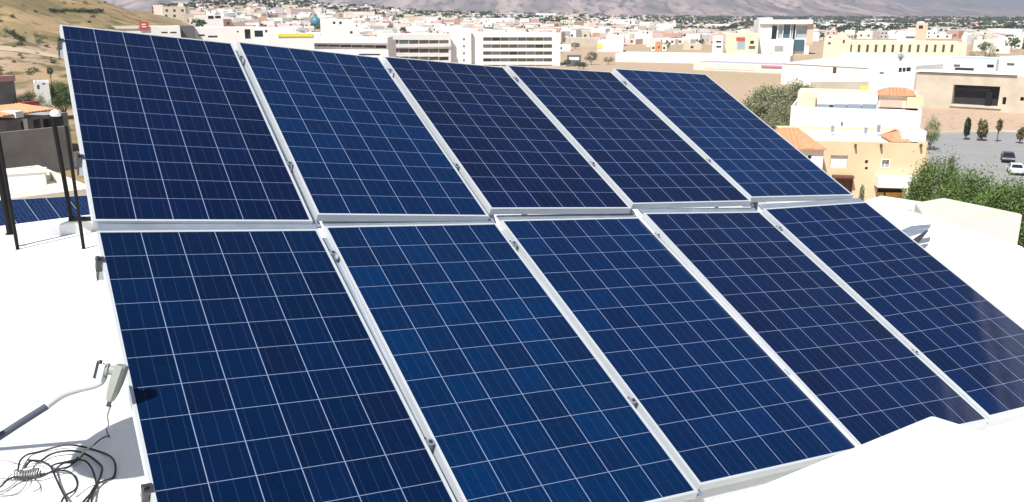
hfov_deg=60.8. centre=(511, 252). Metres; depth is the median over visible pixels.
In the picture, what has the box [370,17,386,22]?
town house
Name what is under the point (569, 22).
town house
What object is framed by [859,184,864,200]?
shrub
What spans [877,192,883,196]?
door
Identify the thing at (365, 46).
window
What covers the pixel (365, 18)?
town house
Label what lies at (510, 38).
window
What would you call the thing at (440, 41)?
window
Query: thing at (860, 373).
solar panel
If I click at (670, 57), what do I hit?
market shed
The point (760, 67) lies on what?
market shed
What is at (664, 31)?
town houses
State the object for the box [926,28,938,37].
town house
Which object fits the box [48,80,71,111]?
tree
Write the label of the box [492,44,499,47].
window
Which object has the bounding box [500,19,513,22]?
town house
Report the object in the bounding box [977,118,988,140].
tree
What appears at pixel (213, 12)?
town house
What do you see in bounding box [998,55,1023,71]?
house
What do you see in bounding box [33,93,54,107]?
tree
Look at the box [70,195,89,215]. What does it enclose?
solar panel
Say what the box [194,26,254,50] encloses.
building
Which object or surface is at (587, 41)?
market shed
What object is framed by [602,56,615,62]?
tree
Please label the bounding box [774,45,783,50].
base window
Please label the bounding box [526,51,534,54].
window
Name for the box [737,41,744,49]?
window
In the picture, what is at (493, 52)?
window
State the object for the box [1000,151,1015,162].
car
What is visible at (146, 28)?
building
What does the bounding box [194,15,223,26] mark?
house
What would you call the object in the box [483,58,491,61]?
window
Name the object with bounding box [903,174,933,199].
tree
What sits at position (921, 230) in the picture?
metal bracket
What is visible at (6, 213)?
post
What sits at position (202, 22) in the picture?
town tree
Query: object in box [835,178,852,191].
door
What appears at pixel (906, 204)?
house
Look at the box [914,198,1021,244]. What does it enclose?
house
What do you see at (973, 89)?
house
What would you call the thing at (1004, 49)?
town house
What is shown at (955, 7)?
hill
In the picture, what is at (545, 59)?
window
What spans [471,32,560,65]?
hotel
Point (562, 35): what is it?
town house
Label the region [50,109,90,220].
post
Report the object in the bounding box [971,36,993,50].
town house
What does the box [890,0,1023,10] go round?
sky
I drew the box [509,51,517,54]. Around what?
window
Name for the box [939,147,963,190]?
tree
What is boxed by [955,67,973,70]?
roof window
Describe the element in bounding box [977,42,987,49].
town tree
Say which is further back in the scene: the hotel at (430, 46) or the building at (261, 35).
the hotel at (430, 46)
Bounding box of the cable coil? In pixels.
[0,435,116,501]
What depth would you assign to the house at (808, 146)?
93.47 m
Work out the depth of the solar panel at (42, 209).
32.54 m
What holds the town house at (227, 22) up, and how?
on the ground
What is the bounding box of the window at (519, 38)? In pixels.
[518,37,525,40]
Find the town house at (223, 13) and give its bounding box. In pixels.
[220,11,235,17]
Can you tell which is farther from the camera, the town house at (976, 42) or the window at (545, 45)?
the town house at (976, 42)
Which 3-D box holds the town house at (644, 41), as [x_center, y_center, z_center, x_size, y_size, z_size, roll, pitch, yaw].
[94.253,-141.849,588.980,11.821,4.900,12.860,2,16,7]
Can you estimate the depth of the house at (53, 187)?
36.68 m
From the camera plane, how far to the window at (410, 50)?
350.15 m
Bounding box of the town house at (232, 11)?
[227,10,240,14]
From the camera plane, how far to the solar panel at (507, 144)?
5.70 m
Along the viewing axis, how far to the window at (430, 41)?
352.55 m
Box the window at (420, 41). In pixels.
[419,40,428,43]
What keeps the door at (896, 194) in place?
in the house at (878, 161)
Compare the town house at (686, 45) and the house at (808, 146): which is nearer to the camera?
the house at (808, 146)
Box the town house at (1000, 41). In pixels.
[991,36,1012,50]
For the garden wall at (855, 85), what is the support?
on the ground
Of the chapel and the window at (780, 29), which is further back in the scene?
the window at (780, 29)
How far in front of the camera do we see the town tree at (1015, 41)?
494.72 m
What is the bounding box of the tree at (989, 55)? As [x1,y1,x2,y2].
[980,41,998,56]
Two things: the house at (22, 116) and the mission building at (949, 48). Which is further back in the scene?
the mission building at (949, 48)
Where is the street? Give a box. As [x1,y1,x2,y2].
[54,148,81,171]
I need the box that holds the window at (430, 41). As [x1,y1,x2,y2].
[429,40,438,43]
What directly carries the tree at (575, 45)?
on the ground
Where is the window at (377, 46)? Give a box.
[375,45,385,47]
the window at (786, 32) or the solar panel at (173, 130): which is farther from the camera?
the window at (786, 32)
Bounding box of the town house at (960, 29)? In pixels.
[951,28,967,31]
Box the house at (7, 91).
[0,71,16,104]
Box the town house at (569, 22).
[559,20,573,25]
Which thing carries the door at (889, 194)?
in the house at (878, 161)
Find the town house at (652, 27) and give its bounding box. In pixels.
[645,25,656,29]
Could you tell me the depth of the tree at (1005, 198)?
45.35 m
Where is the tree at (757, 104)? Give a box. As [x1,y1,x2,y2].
[741,83,796,126]
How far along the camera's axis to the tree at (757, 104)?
142.70 m
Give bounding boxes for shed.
[566,37,597,45]
[615,52,792,62]
[693,60,781,73]
[860,85,868,89]
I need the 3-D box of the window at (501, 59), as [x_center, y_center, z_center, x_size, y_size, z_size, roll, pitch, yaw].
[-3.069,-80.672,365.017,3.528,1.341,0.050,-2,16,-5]
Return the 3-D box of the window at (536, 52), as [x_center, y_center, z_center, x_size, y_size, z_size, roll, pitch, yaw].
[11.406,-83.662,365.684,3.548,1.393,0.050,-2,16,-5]
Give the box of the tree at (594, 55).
[584,51,598,62]
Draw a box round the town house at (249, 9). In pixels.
[243,7,254,13]
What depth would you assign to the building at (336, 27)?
408.89 m
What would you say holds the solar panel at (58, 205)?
on the panel mount
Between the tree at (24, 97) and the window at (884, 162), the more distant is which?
the tree at (24, 97)
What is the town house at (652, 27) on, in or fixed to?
on the ground
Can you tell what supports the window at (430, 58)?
in the hotel at (430, 46)
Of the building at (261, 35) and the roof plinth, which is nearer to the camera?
the roof plinth
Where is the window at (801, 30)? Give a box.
[796,25,806,37]
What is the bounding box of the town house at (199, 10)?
[190,8,205,11]
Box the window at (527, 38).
[526,37,534,40]
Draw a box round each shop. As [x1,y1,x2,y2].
[597,40,622,51]
[725,33,758,53]
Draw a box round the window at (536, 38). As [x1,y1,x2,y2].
[535,37,542,40]
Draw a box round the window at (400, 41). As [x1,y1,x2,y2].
[399,40,408,43]
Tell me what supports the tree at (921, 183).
on the ground
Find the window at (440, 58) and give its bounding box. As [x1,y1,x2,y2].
[439,57,448,59]
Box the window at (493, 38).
[492,37,499,40]
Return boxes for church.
[897,21,927,40]
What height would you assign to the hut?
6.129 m
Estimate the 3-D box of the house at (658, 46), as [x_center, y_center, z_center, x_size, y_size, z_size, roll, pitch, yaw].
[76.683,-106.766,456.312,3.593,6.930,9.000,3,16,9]
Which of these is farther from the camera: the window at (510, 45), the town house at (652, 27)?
the town house at (652, 27)
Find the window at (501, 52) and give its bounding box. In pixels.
[500,51,508,54]
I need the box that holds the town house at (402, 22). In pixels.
[393,20,411,26]
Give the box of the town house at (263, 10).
[251,9,268,17]
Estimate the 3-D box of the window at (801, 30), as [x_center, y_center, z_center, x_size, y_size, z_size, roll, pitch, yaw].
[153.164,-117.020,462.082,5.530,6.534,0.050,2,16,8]
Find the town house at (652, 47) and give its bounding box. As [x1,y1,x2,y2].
[650,41,666,50]
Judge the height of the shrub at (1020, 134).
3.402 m
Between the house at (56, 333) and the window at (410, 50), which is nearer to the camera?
the house at (56, 333)
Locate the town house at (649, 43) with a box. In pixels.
[646,38,657,46]
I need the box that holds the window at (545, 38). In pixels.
[544,37,551,40]
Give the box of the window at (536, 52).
[535,51,542,54]
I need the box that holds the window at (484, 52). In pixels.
[483,51,491,54]
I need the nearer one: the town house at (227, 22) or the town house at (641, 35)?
the town house at (227, 22)
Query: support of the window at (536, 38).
in the hotel at (516, 48)
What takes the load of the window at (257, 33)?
in the building at (261, 35)
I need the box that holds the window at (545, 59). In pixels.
[544,58,551,61]
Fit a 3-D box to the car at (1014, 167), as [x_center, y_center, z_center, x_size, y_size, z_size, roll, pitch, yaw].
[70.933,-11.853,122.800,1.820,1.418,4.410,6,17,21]
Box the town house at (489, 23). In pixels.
[481,21,492,26]
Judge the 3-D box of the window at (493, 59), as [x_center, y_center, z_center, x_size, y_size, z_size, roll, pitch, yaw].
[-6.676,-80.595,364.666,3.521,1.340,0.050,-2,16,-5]
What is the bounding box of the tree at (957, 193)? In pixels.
[928,156,1008,205]
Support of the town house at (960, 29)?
on the ground
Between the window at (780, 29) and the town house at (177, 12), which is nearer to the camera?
the window at (780, 29)
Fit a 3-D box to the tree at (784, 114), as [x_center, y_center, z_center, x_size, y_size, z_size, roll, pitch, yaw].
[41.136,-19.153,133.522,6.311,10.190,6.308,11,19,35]
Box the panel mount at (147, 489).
[57,37,987,501]
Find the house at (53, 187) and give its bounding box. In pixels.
[0,165,86,199]
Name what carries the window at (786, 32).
in the office building at (785, 36)
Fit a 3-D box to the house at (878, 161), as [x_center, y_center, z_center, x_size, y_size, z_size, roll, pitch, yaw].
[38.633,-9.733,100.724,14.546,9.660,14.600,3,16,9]
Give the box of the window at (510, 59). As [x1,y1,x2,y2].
[509,58,517,61]
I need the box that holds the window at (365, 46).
[364,45,374,47]
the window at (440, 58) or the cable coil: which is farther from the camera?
the window at (440, 58)
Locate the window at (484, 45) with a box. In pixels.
[483,44,491,47]
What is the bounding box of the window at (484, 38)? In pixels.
[483,37,491,40]
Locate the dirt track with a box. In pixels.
[0,46,63,58]
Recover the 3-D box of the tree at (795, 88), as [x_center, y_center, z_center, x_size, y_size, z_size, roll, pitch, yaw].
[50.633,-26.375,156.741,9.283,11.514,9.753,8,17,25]
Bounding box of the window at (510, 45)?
[509,44,517,47]
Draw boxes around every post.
[0,136,19,249]
[0,160,12,234]
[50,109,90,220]
[64,126,85,248]
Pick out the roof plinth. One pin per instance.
(932, 459)
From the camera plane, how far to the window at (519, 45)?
364.19 m
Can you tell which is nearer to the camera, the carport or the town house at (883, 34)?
the carport
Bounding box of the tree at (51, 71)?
[46,67,53,84]
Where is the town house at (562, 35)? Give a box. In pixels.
[552,29,564,41]
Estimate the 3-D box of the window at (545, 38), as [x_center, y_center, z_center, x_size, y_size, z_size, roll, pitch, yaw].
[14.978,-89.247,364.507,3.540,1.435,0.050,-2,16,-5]
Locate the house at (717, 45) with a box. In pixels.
[712,36,722,52]
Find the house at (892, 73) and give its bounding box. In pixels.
[867,60,942,97]
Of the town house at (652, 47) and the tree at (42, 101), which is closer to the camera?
the tree at (42, 101)
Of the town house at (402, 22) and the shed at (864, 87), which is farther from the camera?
the town house at (402, 22)
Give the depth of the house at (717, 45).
445.88 m
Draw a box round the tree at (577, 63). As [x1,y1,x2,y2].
[573,62,584,67]
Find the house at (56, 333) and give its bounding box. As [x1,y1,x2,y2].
[0,203,1023,501]
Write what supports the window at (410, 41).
in the hotel at (430, 46)
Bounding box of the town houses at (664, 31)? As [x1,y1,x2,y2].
[153,0,1023,44]
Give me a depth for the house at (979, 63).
226.07 m
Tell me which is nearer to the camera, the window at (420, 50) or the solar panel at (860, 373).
the solar panel at (860, 373)
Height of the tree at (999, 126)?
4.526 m
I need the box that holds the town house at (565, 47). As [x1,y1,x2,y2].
[560,44,570,50]
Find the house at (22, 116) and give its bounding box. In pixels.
[0,100,68,131]
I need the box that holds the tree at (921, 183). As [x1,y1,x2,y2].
[902,144,964,201]
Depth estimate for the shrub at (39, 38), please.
221.07 m
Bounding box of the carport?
[567,55,580,65]
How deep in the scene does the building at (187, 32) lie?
276.39 m
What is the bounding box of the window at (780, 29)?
[778,25,782,38]
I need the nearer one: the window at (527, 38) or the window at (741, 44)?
the window at (527, 38)
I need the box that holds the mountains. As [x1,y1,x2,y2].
[102,0,1023,17]
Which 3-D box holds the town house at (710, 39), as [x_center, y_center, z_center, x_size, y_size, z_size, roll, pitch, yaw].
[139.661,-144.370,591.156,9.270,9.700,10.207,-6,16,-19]
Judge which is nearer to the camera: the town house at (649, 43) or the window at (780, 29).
the window at (780, 29)
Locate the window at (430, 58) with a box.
[429,57,438,59]
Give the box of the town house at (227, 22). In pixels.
[223,19,231,26]
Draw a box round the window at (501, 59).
[500,58,508,61]
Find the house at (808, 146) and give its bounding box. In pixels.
[758,127,826,202]
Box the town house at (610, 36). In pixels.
[606,32,624,45]
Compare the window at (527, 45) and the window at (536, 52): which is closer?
the window at (527, 45)
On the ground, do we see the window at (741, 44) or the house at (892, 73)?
the house at (892, 73)
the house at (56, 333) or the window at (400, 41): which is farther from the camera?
the window at (400, 41)
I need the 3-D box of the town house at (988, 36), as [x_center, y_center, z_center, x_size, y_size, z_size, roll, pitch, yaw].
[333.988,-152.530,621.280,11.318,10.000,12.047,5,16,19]
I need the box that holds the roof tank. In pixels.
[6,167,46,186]
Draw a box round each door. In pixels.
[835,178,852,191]
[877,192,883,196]
[885,192,893,196]
[893,192,901,198]
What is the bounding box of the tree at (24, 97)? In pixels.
[13,90,39,103]
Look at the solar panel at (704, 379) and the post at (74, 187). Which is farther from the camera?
the post at (74, 187)
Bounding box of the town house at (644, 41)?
[643,39,660,43]
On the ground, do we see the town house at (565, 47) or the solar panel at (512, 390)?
the town house at (565, 47)
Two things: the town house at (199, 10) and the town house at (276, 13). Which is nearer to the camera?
the town house at (199, 10)
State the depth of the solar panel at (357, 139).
5.14 m
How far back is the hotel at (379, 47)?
323.32 m
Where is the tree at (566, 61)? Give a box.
[562,59,571,64]
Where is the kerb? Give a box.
[926,130,1016,143]
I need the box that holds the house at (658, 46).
[655,41,661,51]
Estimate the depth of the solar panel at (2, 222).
31.29 m
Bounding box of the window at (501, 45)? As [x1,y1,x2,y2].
[500,44,508,47]
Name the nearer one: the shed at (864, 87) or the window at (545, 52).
the shed at (864, 87)
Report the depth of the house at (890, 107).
114.91 m
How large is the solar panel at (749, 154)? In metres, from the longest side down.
1.957 x 0.993 x 0.042 m
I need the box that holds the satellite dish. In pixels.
[0,360,128,440]
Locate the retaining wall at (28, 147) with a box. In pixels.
[0,125,74,170]
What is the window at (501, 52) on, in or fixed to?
in the hotel at (516, 48)
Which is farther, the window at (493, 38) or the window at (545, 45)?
the window at (545, 45)
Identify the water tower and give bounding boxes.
[311,16,319,25]
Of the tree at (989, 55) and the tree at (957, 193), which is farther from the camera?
the tree at (989, 55)
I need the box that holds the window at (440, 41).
[439,40,448,43]
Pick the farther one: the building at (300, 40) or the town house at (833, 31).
the town house at (833, 31)
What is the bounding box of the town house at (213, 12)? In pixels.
[206,10,219,14]
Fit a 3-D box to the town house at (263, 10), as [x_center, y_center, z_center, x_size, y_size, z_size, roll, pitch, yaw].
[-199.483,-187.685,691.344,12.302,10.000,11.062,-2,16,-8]
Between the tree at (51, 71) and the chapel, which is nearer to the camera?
the tree at (51, 71)
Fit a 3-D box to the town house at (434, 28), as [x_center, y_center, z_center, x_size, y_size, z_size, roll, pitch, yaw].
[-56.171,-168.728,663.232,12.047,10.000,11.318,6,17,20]
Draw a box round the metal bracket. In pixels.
[902,224,930,242]
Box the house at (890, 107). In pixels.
[790,87,923,127]
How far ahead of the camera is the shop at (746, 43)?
452.50 m
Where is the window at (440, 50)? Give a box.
[439,49,448,52]
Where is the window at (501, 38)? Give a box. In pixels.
[500,37,508,40]
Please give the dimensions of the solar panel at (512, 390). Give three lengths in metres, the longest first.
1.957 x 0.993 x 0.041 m
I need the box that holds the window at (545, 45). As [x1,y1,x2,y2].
[544,44,551,47]
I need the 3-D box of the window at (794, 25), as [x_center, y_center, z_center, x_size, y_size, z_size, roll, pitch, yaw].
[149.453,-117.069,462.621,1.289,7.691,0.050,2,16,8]
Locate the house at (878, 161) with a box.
[776,125,926,201]
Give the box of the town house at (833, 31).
[822,28,837,33]
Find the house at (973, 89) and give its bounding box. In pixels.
[915,60,1023,112]
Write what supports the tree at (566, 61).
on the ground
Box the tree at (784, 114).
[763,93,791,129]
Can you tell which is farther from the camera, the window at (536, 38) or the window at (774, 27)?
the window at (774, 27)
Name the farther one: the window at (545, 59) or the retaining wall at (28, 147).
the window at (545, 59)
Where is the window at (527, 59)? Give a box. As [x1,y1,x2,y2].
[526,58,534,61]
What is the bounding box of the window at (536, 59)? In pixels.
[535,58,542,61]
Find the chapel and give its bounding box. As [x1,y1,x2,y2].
[823,31,850,57]
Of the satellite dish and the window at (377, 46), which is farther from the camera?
the window at (377, 46)
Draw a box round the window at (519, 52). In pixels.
[518,51,525,54]
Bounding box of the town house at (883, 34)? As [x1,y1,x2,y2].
[875,28,887,38]
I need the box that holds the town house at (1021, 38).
[1004,34,1023,47]
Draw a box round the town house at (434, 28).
[431,24,445,31]
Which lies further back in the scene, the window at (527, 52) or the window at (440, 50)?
the window at (527, 52)
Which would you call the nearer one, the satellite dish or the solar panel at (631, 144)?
the satellite dish
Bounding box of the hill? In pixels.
[908,0,1023,14]
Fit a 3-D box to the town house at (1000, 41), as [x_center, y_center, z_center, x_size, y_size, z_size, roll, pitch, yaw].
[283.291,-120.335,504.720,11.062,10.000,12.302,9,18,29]
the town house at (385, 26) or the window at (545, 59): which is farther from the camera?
the town house at (385, 26)
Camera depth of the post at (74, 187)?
8.20 m
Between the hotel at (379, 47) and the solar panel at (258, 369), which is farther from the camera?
the hotel at (379, 47)
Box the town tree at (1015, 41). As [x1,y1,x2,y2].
[1005,37,1021,47]
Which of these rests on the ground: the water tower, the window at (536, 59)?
the water tower
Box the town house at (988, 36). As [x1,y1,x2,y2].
[971,31,991,38]
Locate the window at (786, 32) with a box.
[783,24,790,37]
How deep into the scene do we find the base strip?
3.83 m
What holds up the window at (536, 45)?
in the hotel at (516, 48)
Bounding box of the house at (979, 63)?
[940,56,999,70]
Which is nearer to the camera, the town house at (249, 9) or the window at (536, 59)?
the window at (536, 59)
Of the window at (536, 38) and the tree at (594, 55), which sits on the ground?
the tree at (594, 55)
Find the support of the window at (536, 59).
in the hotel at (516, 48)
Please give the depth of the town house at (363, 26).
620.47 m
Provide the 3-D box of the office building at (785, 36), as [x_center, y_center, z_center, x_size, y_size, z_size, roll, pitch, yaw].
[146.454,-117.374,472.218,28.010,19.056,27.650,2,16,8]
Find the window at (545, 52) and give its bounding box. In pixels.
[544,51,551,54]
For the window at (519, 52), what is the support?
in the hotel at (516, 48)
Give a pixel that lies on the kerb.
(975, 131)
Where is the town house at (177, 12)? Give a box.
[162,3,187,20]
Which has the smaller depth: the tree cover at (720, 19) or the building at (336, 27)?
the building at (336, 27)
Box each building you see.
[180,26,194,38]
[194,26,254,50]
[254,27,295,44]
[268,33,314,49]
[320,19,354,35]
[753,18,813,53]
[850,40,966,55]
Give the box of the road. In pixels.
[928,132,1023,205]
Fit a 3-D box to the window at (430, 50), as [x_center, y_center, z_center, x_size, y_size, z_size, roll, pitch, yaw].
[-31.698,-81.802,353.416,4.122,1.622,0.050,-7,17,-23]
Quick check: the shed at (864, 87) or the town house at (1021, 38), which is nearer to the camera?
the shed at (864, 87)
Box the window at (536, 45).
[535,44,542,47]
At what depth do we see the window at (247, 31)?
285.50 m
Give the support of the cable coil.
on the house at (56, 333)
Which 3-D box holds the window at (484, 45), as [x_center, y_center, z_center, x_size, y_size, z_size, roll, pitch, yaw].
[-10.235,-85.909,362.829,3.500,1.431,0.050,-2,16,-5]
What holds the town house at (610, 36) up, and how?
on the ground
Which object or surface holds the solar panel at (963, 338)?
attached to the panel mount at (147, 489)
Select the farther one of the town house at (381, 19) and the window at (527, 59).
the town house at (381, 19)
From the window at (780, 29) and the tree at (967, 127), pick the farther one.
the window at (780, 29)
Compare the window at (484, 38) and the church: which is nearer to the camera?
the window at (484, 38)
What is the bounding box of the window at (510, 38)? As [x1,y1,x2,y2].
[509,37,517,40]
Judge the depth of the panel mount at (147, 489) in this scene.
4.48 m
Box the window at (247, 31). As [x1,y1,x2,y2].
[244,29,250,38]
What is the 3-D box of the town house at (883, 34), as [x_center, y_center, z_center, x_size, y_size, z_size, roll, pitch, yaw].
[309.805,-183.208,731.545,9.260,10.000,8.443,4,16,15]
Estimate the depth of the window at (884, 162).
94.66 m
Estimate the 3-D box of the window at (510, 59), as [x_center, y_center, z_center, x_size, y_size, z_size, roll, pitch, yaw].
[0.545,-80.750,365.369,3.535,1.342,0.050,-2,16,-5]
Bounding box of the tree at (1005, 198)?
[967,165,1023,247]
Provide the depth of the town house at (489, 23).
727.98 m
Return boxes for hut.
[33,80,51,106]
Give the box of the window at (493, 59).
[492,58,499,61]
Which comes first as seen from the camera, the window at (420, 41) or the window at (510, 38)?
the window at (420, 41)
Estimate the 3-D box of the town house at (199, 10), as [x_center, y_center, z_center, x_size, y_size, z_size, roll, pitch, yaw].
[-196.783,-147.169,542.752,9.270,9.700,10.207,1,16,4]
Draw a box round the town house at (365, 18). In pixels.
[352,16,369,20]
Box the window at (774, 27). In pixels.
[771,25,776,38]
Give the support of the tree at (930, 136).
on the ground
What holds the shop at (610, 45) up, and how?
on the ground
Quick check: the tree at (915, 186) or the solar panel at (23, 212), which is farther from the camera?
the tree at (915, 186)
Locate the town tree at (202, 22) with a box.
[191,18,206,26]
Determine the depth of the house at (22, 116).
100.40 m
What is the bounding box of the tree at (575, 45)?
[571,43,581,47]
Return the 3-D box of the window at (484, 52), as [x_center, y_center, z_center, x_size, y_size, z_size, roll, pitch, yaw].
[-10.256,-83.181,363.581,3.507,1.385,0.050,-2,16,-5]
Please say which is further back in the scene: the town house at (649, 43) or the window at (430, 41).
the town house at (649, 43)
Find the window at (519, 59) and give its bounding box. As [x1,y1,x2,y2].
[518,58,525,61]
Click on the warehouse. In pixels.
(848, 66)
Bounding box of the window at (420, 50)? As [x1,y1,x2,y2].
[419,49,428,52]
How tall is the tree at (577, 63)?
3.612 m
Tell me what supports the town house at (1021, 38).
on the ground
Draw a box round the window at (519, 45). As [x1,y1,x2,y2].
[518,44,525,47]
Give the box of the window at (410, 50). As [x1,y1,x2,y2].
[409,48,418,52]
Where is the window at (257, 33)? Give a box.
[254,31,262,36]
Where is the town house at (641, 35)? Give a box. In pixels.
[633,30,650,38]
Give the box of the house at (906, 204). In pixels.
[866,196,919,211]
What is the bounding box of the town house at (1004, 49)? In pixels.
[985,46,1010,53]
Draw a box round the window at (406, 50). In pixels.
[399,48,408,52]
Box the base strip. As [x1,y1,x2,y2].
[683,413,1023,501]
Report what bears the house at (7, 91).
on the ground
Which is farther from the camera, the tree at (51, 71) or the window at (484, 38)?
the window at (484, 38)
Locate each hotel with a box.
[314,36,395,63]
[377,33,450,61]
[442,26,470,63]
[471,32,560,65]
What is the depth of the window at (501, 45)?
363.48 m
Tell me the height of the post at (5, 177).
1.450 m
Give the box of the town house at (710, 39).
[708,32,725,44]
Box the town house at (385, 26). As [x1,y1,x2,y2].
[373,23,387,28]
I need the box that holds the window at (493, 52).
[492,51,499,54]
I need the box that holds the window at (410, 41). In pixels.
[409,40,418,43]
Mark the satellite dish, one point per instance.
(116, 372)
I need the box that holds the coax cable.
[106,405,111,437]
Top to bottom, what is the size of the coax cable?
0.885 m
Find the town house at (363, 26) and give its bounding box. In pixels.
[354,24,369,28]
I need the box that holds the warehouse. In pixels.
[781,52,957,85]
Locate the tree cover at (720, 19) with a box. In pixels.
[149,0,1023,32]
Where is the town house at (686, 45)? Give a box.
[681,40,701,49]
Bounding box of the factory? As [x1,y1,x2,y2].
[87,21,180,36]
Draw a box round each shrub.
[32,36,44,42]
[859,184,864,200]
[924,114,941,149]
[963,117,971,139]
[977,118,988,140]
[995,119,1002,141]
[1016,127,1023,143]
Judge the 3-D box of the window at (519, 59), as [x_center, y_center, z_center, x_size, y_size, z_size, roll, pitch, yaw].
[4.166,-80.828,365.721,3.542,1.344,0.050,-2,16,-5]
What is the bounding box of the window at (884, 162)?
[881,159,889,167]
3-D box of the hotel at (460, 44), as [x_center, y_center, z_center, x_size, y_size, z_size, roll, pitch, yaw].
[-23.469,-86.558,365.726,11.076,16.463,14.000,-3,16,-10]
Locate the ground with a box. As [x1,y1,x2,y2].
[0,0,1023,198]
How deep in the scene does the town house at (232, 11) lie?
619.23 m
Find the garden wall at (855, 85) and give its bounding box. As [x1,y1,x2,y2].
[810,81,868,89]
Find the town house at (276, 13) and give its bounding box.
[268,11,282,17]
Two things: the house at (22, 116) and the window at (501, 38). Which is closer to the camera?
the house at (22, 116)
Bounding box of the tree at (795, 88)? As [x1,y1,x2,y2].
[781,73,814,102]
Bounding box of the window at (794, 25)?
[792,24,795,38]
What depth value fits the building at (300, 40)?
303.91 m
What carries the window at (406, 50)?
in the hotel at (430, 46)
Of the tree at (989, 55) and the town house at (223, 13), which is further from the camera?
the town house at (223, 13)
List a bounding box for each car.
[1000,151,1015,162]
[1006,162,1023,174]
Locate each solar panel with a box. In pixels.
[0,200,16,225]
[11,198,38,223]
[24,197,59,220]
[46,197,76,217]
[60,25,312,227]
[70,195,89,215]
[96,229,455,501]
[236,42,488,221]
[323,223,697,501]
[382,56,630,214]
[499,217,856,490]
[505,65,751,208]
[612,68,853,201]
[642,211,987,445]
[762,202,1023,421]
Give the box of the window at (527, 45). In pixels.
[526,44,534,47]
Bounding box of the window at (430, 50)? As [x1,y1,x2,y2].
[429,49,438,52]
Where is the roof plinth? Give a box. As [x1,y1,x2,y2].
[722,417,1023,501]
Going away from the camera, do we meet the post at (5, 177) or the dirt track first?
the post at (5, 177)

